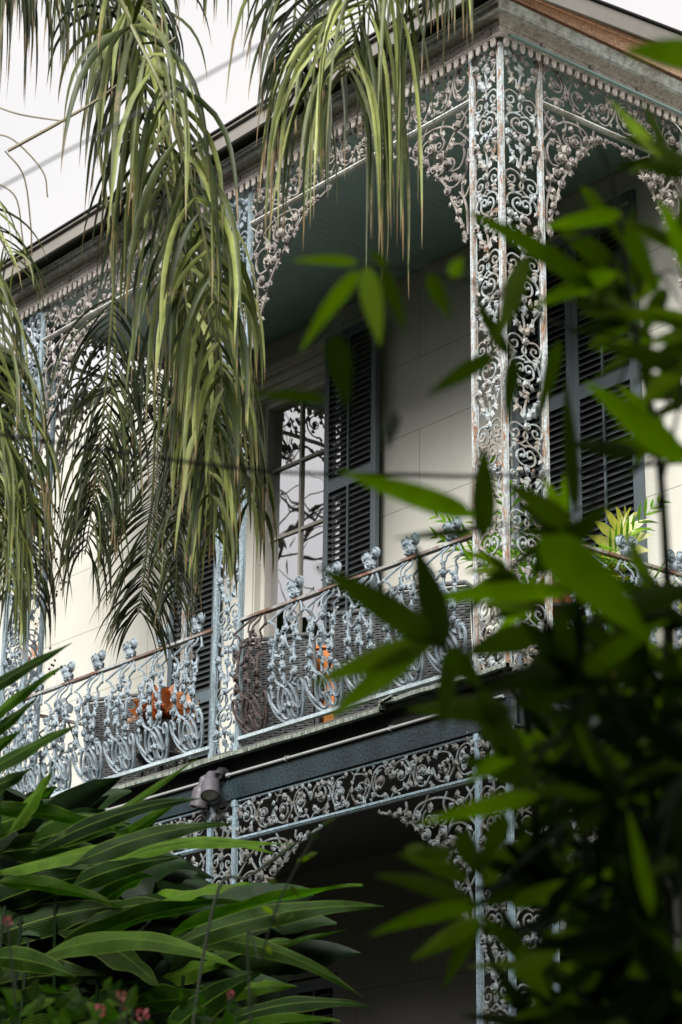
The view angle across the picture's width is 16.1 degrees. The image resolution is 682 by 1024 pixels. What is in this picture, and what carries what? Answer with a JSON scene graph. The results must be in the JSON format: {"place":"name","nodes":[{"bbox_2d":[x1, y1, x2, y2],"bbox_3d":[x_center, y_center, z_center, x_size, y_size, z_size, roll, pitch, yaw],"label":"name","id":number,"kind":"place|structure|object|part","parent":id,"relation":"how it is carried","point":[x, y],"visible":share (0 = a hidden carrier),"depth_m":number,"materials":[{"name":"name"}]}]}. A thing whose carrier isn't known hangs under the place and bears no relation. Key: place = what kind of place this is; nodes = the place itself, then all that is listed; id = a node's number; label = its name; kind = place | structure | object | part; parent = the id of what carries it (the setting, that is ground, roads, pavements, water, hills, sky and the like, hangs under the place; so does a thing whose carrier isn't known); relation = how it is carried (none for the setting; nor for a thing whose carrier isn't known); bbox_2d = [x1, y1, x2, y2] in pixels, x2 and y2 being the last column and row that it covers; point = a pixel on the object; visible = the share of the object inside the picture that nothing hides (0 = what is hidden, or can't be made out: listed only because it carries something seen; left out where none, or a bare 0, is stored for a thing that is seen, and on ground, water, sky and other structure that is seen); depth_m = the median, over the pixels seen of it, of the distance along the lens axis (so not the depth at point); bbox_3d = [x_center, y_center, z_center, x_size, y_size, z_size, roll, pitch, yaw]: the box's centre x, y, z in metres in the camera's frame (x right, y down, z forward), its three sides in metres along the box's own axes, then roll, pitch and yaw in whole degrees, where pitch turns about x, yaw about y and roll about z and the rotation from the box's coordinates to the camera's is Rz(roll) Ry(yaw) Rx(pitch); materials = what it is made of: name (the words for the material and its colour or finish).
{"place":"outdoors","nodes":[
{"label":"outdoors","id":0,"kind":"place"},
{"bbox_2d":[11,488,199,763],"bbox_3d":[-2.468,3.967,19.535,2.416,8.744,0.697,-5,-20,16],"label":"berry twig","id":1,"kind":"object","parent":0,"point":[32,650],"visible":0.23,"depth_m":20.55,"materials":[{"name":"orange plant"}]},
{"bbox_2d":[0,0,335,188],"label":"overhead cable","id":2,"kind":"object","parent":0,"point":[177,91],"visible":1,"depth_m":4.89,"materials":[{"name":"black rubber"}]},
{"bbox_2d":[192,842,296,1023],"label":"grass stalk","id":3,"kind":"object","parent":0,"point":[267,863],"depth_m":7.99,"materials":[{"name":"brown plant"}]},
{"bbox_2d":[0,433,676,477],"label":"overhead cable","id":4,"kind":"object","parent":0,"point":[602,468],"visible":0.91,"depth_m":4.52,"materials":[{"name":"black rubber"}]},
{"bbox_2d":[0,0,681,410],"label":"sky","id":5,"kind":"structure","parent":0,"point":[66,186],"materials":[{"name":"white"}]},
{"label":"ground","id":6,"kind":"structure","parent":0,"visible":0},
{"bbox_2d":[0,758,241,1023],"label":"ginger plant","id":7,"kind":"object","parent":6,"relation":"on","point":[114,939],"visible":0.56,"depth_m":10.33,"materials":[{"name":"green plant"}]},
{"bbox_2d":[0,916,260,1023],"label":"lantana bush","id":8,"kind":"object","parent":6,"relation":"on","point":[73,1001],"visible":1,"depth_m":6.31,"materials":[{"name":"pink plant"}]},
{"bbox_2d":[0,643,284,1023],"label":"ginger plant","id":9,"kind":"object","parent":6,"relation":"on","point":[33,880],"visible":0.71,"depth_m":10.67,"materials":[{"name":"green plant"}]},
{"bbox_2d":[17,807,384,1023],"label":"ginger plant","id":10,"kind":"object","parent":6,"relation":"on","point":[290,956],"visible":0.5,"depth_m":10.32,"materials":[{"name":"green plant"}]},
{"bbox_2d":[0,0,473,670],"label":"palm tree","id":11,"kind":"object","parent":6,"relation":"on","point":[206,398],"visible":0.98,"depth_m":12.14,"materials":[{"name":"green plant"}]},
{"bbox_2d":[246,817,336,1022],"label":"climbing vine","id":12,"kind":"object","parent":6,"relation":"on","point":[293,888],"visible":1,"depth_m":6.40,"materials":[{"name":"green plant"}]},
{"bbox_2d":[0,0,681,1023],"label":"gallery","id":13,"kind":"object","parent":6,"relation":"on","point":[532,90],"visible":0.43,"depth_m":17.07,"materials":[{"name":"blue paint"}]},
{"bbox_2d":[82,692,187,784],"bbox_3d":[-1.664,2.004,19.357,0.690,0.938,0.680,-8,-21,23],"label":"wicker chair","id":14,"kind":"object","parent":13,"relation":"on","point":[101,716],"visible":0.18,"depth_m":19.19,"materials":[{"name":"wicker"}]},
{"bbox_2d":[127,680,198,777],"bbox_3d":[-1.408,1.839,18.999,0.638,1.018,0.682,-5,-20,15],"label":"croton plant","id":15,"kind":"object","parent":13,"relation":"on","point":[167,703],"visible":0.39,"depth_m":18.98,"materials":[{"name":"orange plant"}]},
{"bbox_2d":[189,767,229,809],"bbox_3d":[-0.941,1.927,16.968,0.258,0.285,0.377,16,-25,-36],"label":"floodlight","id":16,"kind":"object","parent":13,"relation":"attached to","point":[206,789],"visible":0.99,"depth_m":16.92,"materials":[{"name":"grey metal"}]},
{"bbox_2d":[241,632,323,746],"bbox_3d":[-0.364,1.446,17.746,0.690,0.938,0.680,-7,-21,22],"label":"wicker chair","id":17,"kind":"object","parent":13,"relation":"on","point":[265,673],"visible":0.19,"depth_m":17.53,"materials":[{"name":"brown wicker"}]},
{"bbox_2d":[105,694,503,810],"bbox_3d":[-0.888,1.892,17.086,0.041,0.051,5.970,16,-25,-36],"label":"conduit pipe","id":18,"kind":"object","parent":13,"relation":"attached to","point":[288,757],"visible":0.66,"depth_m":16.33,"materials":[{"name":"grey metal"}]},
{"bbox_2d":[312,645,333,724],"bbox_3d":[-0.083,1.440,17.641,0.350,0.885,0.367,-7,-21,20],"label":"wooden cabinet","id":19,"kind":"object","parent":13,"relation":"on","point":[326,653],"visible":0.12,"depth_m":17.58,"materials":[{"name":"orange wood"}]},
{"bbox_3d":[-0.212,1.390,17.527,0.144,0.760,0.045,-7,-21,20],"label":"door","id":20,"kind":"part","parent":19,"relation":"part of","materials":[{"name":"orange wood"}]},
{"bbox_3d":[-0.066,1.373,17.475,0.144,0.760,0.045,-7,-21,20],"label":"door","id":21,"kind":"part","parent":19,"relation":"part of","materials":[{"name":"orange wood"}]},
{"bbox_2d":[329,608,388,718],"bbox_3d":[0.334,1.208,17.055,0.690,0.938,0.680,-9,-22,25],"label":"wicker chair","id":22,"kind":"object","parent":13,"relation":"on","point":[339,646],"visible":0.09,"depth_m":16.94,"materials":[{"name":"wicker"}]},
{"bbox_2d":[385,580,499,696],"bbox_3d":[0.696,1.030,16.540,0.690,0.938,0.680,-6,-21,18],"label":"wicker chair","id":23,"kind":"object","parent":13,"relation":"on","point":[430,671],"visible":0.06,"depth_m":16.31,"materials":[{"name":"wicker"}]},
{"bbox_2d":[428,453,670,625],"bbox_3d":[1.415,0.624,16.324,1.699,1.572,1.686,4,-20,-8],"label":"potted palm","id":24,"kind":"object","parent":13,"relation":"on","point":[515,552],"visible":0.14,"depth_m":16.19,"materials":[{"name":"plant"}]},
{"bbox_2d":[518,543,621,619],"bbox_3d":[1.415,0.755,15.834,0.788,0.997,0.917,16,-25,-36],"label":"potted fern","id":25,"kind":"object","parent":13,"relation":"on","point":[557,602],"visible":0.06,"depth_m":15.80,"materials":[{"name":"green plant"}]},
{"bbox_2d":[584,506,680,674],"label":"philodendron","id":26,"kind":"object","parent":13,"relation":"on","point":[604,528],"visible":0.02,"depth_m":16.34,"materials":[{"name":"plant"}]},
{"bbox_2d":[0,141,681,1023],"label":"house","id":27,"kind":"structure","parent":6,"relation":"on","point":[344,521],"depth_m":19.47,"materials":[{"name":"paint"}]},
{"bbox_2d":[233,338,358,731],"bbox_3d":[-0.361,0.605,20.298,0.282,4.070,1.666,16,-25,-36],"label":"window","id":28,"kind":"structure","parent":27,"relation":"in","point":[294,431],"depth_m":20.71,"materials":[{"name":"beige paint"}]},
{"bbox_2d":[246,38,681,1018],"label":"bamboo plant","id":29,"kind":"object","parent":6,"relation":"on","point":[572,564],"visible":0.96,"depth_m":3.61,"materials":[{"name":"green plant"}]},
{"bbox_2d":[459,583,681,1023],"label":"bamboo plant","id":30,"kind":"object","parent":6,"relation":"on","point":[622,964],"visible":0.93,"depth_m":3.46,"materials":[{"name":"green plant"}]}
]}

